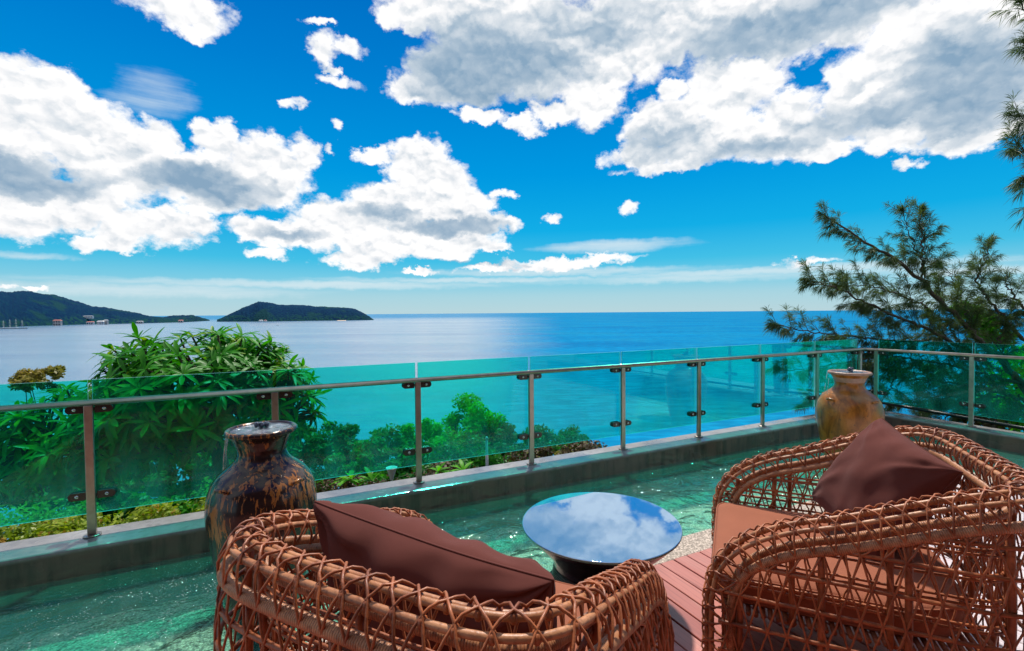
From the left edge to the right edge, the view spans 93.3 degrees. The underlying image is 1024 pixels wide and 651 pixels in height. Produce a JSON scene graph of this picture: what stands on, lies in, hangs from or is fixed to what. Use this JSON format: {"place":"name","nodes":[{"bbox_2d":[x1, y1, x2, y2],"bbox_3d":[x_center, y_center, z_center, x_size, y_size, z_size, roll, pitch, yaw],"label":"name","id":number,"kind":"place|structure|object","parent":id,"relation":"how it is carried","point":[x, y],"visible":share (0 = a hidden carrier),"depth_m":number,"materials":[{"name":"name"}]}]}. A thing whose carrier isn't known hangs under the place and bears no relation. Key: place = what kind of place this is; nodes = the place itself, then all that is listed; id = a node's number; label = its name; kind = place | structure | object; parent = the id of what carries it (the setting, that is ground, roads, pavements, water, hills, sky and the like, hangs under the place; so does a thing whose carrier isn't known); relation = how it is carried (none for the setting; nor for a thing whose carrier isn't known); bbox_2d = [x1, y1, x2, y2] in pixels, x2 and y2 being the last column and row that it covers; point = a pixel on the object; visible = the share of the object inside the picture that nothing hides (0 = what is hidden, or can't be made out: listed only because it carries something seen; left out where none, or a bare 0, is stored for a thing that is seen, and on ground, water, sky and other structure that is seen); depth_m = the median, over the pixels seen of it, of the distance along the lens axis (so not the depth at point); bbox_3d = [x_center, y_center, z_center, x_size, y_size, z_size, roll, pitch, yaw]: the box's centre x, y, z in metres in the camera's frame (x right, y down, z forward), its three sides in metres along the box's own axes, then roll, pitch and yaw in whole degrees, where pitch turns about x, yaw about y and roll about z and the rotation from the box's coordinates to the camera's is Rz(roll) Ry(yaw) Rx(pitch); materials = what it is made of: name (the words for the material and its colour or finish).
{"place":"outdoors","nodes":[
{"label":"outdoors","id":0,"kind":"place"},
{"bbox_2d":[0,291,209,326],"bbox_3d":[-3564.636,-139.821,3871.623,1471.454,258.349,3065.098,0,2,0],"label":"headland","id":1,"kind":"structure","parent":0,"point":[29,308],"depth_m":3530.11,"materials":[{"name":"green plant"}]},
{"bbox_2d":[53,319,61,325],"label":"shore building","id":2,"kind":"structure","parent":1,"relation":"on","point":[57,322],"depth_m":3211.18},
{"bbox_2d":[0,468,1013,650],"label":"pool floor","id":3,"kind":"structure","parent":0,"point":[517,538],"depth_m":3.12,"materials":[{"name":"teal tile"}]},
{"bbox_2d":[204,420,316,650],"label":"fountain jar","id":4,"kind":"object","parent":3,"relation":"on","point":[264,471],"visible":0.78,"depth_m":2.65,"materials":[{"name":"ceramic"}]},
{"bbox_2d":[816,367,884,467],"bbox_3d":[3.600,1.112,5.165,0.603,1.347,0.603,0,2,10],"label":"fountain jar","id":5,"kind":"object","parent":3,"relation":"on","point":[848,402],"visible":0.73,"depth_m":5.00,"materials":[{"name":"orange ceramic"}]},
{"bbox_2d":[0,309,1023,539],"bbox_3d":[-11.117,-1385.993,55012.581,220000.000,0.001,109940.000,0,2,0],"label":"sea","id":6,"kind":"structure","parent":0,"point":[657,397],"depth_m":633.90,"materials":[{"name":"liquid"}]},
{"bbox_2d":[0,321,28,328],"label":"tall ship","id":7,"kind":"object","parent":6,"relation":"on","point":[12,327],"visible":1,"depth_m":2467.09,"materials":[{"name":"white paint"}]},
{"bbox_2d":[86,321,94,324],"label":"shore building","id":8,"kind":"structure","parent":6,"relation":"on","point":[90,323],"depth_m":3443.81,"materials":[{"name":"white paint"}]},
{"bbox_2d":[96,321,104,324],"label":"shore building","id":9,"kind":"structure","parent":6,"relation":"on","point":[100,322],"depth_m":3482.16,"materials":[{"name":"white paint"}]},
{"bbox_2d":[217,301,373,321],"bbox_3d":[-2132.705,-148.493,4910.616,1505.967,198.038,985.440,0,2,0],"label":"wooded island","id":10,"kind":"structure","parent":6,"relation":"on","point":[258,311],"depth_m":4672.56,"materials":[{"name":"green plant"}]},
{"bbox_2d":[0,436,1023,650],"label":"pool water","id":11,"kind":"structure","parent":0,"point":[441,518],"depth_m":3.13,"materials":[{"name":"teal liquid"}]},
{"bbox_2d":[0,0,1023,315],"label":"sky","id":12,"kind":"structure","parent":0,"point":[158,157],"materials":[{"name":"blue"}]},
{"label":"hillside","id":13,"kind":"structure","parent":0,"visible":0},
{"bbox_2d":[0,450,67,521],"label":"hillside tree","id":14,"kind":"object","parent":13,"relation":"on","point":[31,493],"visible":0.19,"depth_m":11.57,"materials":[{"name":"green plant"}]},
{"bbox_2d":[7,365,65,506],"bbox_3d":[-10.824,4.490,11.052,1.070,7.167,1.073,0,2,22],"label":"flowering tree","id":15,"kind":"object","parent":13,"relation":"on","point":[26,379],"visible":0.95,"depth_m":10.94,"materials":[{"name":"green plant"}]},
{"bbox_2d":[0,496,142,542],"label":"hedge","id":16,"kind":"object","parent":13,"relation":"on","point":[57,525],"visible":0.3,"depth_m":3.65,"materials":[{"name":"green plant"}]},
{"bbox_2d":[23,476,126,527],"bbox_3d":[-9.678,5.586,10.720,1.739,4.496,1.698,0,2,28],"label":"hillside tree","id":17,"kind":"object","parent":13,"relation":"on","point":[116,498],"visible":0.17,"depth_m":10.71,"materials":[{"name":"green plant"}]},
{"bbox_2d":[96,470,147,523],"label":"hillside tree","id":18,"kind":"object","parent":13,"relation":"on","point":[128,487],"visible":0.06,"depth_m":11.65,"materials":[{"name":"green plant"}]},
{"bbox_2d":[116,469,211,523],"bbox_3d":[-6.611,4.609,9.651,1.952,3.220,1.918,-1,2,-27],"label":"hillside tree","id":19,"kind":"object","parent":13,"relation":"on","point":[181,490],"visible":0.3,"depth_m":9.77,"materials":[{"name":"green plant"}]},
{"bbox_2d":[0,322,332,509],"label":"frangipani tree","id":20,"kind":"object","parent":13,"relation":"on","point":[126,435],"visible":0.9,"depth_m":5.85,"materials":[{"name":"green plant"}]},
{"bbox_2d":[123,476,212,522],"bbox_3d":[-2.507,1.756,4.257,1.562,0.849,0.890,-1,2,-16],"label":"hedge","id":21,"kind":"object","parent":13,"relation":"on","point":[153,513],"visible":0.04,"depth_m":4.16,"materials":[{"name":"green plant"}]},
{"bbox_2d":[125,447,236,498],"bbox_3d":[-7.176,4.662,11.049,2.858,5.646,2.387,0,2,23],"label":"hillside tree","id":22,"kind":"object","parent":13,"relation":"on","point":[187,467],"visible":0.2,"depth_m":10.25,"materials":[{"name":"green plant"}]},
{"bbox_2d":[188,446,295,494],"bbox_3d":[-6.014,4.450,11.191,2.396,3.932,2.145,0,2,26],"label":"hillside tree","id":23,"kind":"object","parent":13,"relation":"on","point":[210,470],"visible":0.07,"depth_m":10.57,"materials":[{"name":"green plant"}]},
{"bbox_2d":[286,423,338,479],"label":"hillside tree","id":24,"kind":"object","parent":13,"relation":"on","point":[309,451],"visible":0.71,"depth_m":19.76,"materials":[{"name":"green plant"}]},
{"bbox_2d":[317,421,360,469],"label":"hillside tree","id":25,"kind":"object","parent":13,"relation":"on","point":[343,439],"visible":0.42,"depth_m":21.66,"materials":[{"name":"green plant"}]},
{"bbox_2d":[330,467,380,487],"bbox_3d":[-1.464,1.647,4.448,0.442,0.642,0.308,0,2,31],"label":"leafy plant","id":26,"kind":"object","parent":13,"relation":"on","point":[350,475],"visible":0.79,"depth_m":4.46,"materials":[{"name":"green plant"}]},
{"bbox_2d":[315,452,401,491],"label":"hillside tree","id":27,"kind":"object","parent":13,"relation":"on","point":[364,459],"visible":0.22,"depth_m":14.86,"materials":[{"name":"green plant"}]},
{"bbox_2d":[349,423,425,480],"bbox_3d":[-5.072,7.558,19.086,2.754,7.313,2.951,0,2,20],"label":"hillside tree","id":28,"kind":"object","parent":13,"relation":"on","point":[379,447],"visible":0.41,"depth_m":18.73,"materials":[{"name":"green plant"}]},
{"bbox_2d":[386,466,396,480],"bbox_3d":[-1.177,1.673,4.742,0.112,0.565,0.112,0,2,0],"label":"garden lamp","id":29,"kind":"object","parent":13,"relation":"on","point":[391,471],"visible":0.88,"depth_m":4.72,"materials":[{"name":"grey metal"}]},
{"bbox_2d":[400,417,447,461],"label":"hillside tree","id":30,"kind":"object","parent":13,"relation":"on","point":[429,430],"visible":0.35,"depth_m":26.03,"materials":[{"name":"green plant"}]},
{"bbox_2d":[397,456,459,479],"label":"hillside tree","id":31,"kind":"object","parent":13,"relation":"on","point":[405,461],"visible":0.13,"depth_m":16.51,"materials":[{"name":"green plant"}]},
{"bbox_2d":[428,459,471,473],"bbox_3d":[-0.597,1.650,4.787,0.458,0.604,0.331,-1,2,-11],"label":"leafy plant","id":32,"kind":"object","parent":13,"relation":"on","point":[438,468],"visible":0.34,"depth_m":4.80,"materials":[{"name":"green plant"}]},
{"bbox_2d":[309,434,607,492],"bbox_3d":[-0.438,1.734,5.204,3.514,0.810,1.073,-1,2,-24],"label":"shrub bed","id":33,"kind":"object","parent":13,"relation":"on","point":[539,452],"visible":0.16,"depth_m":5.50,"materials":[{"name":"green plant"}]},
{"bbox_2d":[422,392,507,460],"bbox_3d":[-2.861,10.546,30.228,5.498,12.646,5.301,0,2,0],"label":"hillside tree","id":34,"kind":"object","parent":13,"relation":"on","point":[477,419],"visible":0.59,"depth_m":29.41,"materials":[{"name":"green plant"}]},
{"bbox_2d":[415,434,515,474],"bbox_3d":[-2.106,8.672,22.555,4.872,7.001,4.839,-1,2,-30],"label":"hillside tree","id":35,"kind":"object","parent":13,"relation":"on","point":[477,442],"visible":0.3,"depth_m":21.85,"materials":[{"name":"green plant"}]},
{"bbox_2d":[485,436,487,465],"bbox_3d":[-0.467,2.853,9.079,0.067,1.548,0.066,0,2,0],"label":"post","id":36,"kind":"object","parent":13,"relation":"on","point":[486,437],"visible":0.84,"depth_m":9.04,"materials":[{"name":"grey metal"}]},
{"bbox_2d":[375,446,484,482],"bbox_3d":[-1.678,2.521,8.669,2.540,0.510,0.006,-1,2,-18],"label":"wire","id":37,"kind":"object","parent":36,"relation":"attached to","point":[431,467],"visible":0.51,"depth_m":8.71,"materials":[{"name":"metal"}]},
{"bbox_2d":[475,422,517,455],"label":"hillside tree","id":38,"kind":"object","parent":13,"relation":"on","point":[505,433],"visible":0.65,"depth_m":28.58,"materials":[{"name":"green plant"}]},
{"bbox_2d":[0,411,1023,637],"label":"pool wall","id":39,"kind":"structure","parent":13,"relation":"on","point":[29,565],"depth_m":4.13,"materials":[{"name":"concrete"}]},
{"bbox_2d":[0,339,1023,537],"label":"glass railing","id":40,"kind":"object","parent":39,"relation":"on","point":[86,409],"visible":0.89,"depth_m":4.37,"materials":[{"name":"metal"}]},
{"bbox_2d":[488,441,548,460],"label":"hillside tree","id":41,"kind":"object","parent":13,"relation":"on","point":[501,447],"visible":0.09,"depth_m":27.21,"materials":[{"name":"green plant"}]},
{"bbox_2d":[520,423,567,455],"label":"hillside tree","id":42,"kind":"object","parent":13,"relation":"on","point":[550,438],"visible":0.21,"depth_m":34.04,"materials":[{"name":"green plant"}]},
{"bbox_2d":[556,424,594,450],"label":"hillside tree","id":43,"kind":"object","parent":13,"relation":"on","point":[569,431],"visible":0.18,"depth_m":38.04,"materials":[{"name":"green plant"}]},
{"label":"deck base","id":44,"kind":"structure","parent":13,"relation":"on","visible":0},
{"bbox_2d":[289,473,1020,650],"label":"gravel border","id":45,"kind":"object","parent":44,"relation":"on","point":[694,543],"depth_m":3.44,"materials":[{"name":"beige gravel"}]},
{"bbox_2d":[644,476,1023,650],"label":"deck","id":46,"kind":"structure","parent":44,"relation":"on","point":[683,577],"depth_m":2.59,"materials":[{"name":"brown wood"}]},
{"bbox_2d":[213,507,674,650],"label":"rattan armchair","id":47,"kind":"object","parent":46,"relation":"on","point":[642,621],"visible":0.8,"depth_m":1.26,"materials":[{"name":"brown wicker"}]},
{"bbox_2d":[342,580,618,650],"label":"seat cushion","id":48,"kind":"object","parent":47,"relation":"on","point":[560,586],"visible":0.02,"depth_m":1.97,"materials":[{"name":"fabric"}]},
{"bbox_2d":[313,500,556,650],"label":"scatter cushion","id":49,"kind":"object","parent":48,"relation":"on","point":[422,552],"visible":0.58,"depth_m":1.48,"materials":[{"name":"fabric"}]},
{"bbox_2d":[522,492,682,597],"bbox_3d":[0.508,1.348,2.779,0.892,0.450,0.892,-1,2,0],"label":"drum table","id":50,"kind":"object","parent":46,"relation":"on","point":[577,537],"visible":0.63,"depth_m":2.65,"materials":[{"name":"silver metal"}]},
{"bbox_2d":[701,425,1023,650],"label":"rattan armchair","id":51,"kind":"object","parent":46,"relation":"on","point":[1001,527],"visible":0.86,"depth_m":1.99,"materials":[{"name":"brown wicker"}]},
{"bbox_2d":[711,502,965,637],"bbox_3d":[1.605,1.206,2.504,1.045,0.161,0.951,0,2,25],"label":"seat cushion","id":52,"kind":"object","parent":51,"relation":"on","point":[733,519],"visible":0.4,"depth_m":2.23,"materials":[{"name":"fabric"}]},
{"bbox_2d":[812,418,962,561],"bbox_3d":[1.897,0.835,2.497,0.444,0.637,0.582,0,2,0],"label":"scatter cushion","id":53,"kind":"object","parent":52,"relation":"on","point":[877,461],"visible":0.81,"depth_m":2.39,"materials":[{"name":"fabric"}]},
{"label":"side slope","id":54,"kind":"structure","parent":0,"visible":0},
{"bbox_2d":[761,195,1023,427],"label":"casuarina tree","id":55,"kind":"object","parent":54,"relation":"on","point":[936,373],"visible":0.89,"depth_m":7.67,"materials":[{"name":"green plant"}]},
{"bbox_2d":[806,389,1023,429],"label":"pipe","id":56,"kind":"object","parent":54,"relation":"on","point":[959,416],"visible":0.66,"depth_m":6.59,"materials":[{"name":"silver metal"}]},
{"bbox_2d":[940,408,1014,430],"bbox_3d":[7.659,1.946,6.506,3.391,1.149,3.086,-1,2,-28],"label":"shrub bed","id":57,"kind":"object","parent":54,"relation":"on","point":[987,424],"visible":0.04,"depth_m":7.79,"materials":[{"name":"green plant"}]},
{"bbox_2d":[956,301,1023,432],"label":"broadleaf tree","id":58,"kind":"object","parent":54,"relation":"on","point":[1016,367],"visible":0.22,"depth_m":8.40,"materials":[{"name":"green plant"}]},
{"bbox_2d":[986,0,1023,231],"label":"casuarina tree","id":59,"kind":"object","parent":54,"relation":"on","point":[1014,151],"visible":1,"depth_m":5.32,"materials":[{"name":"green plant"}]}
]}

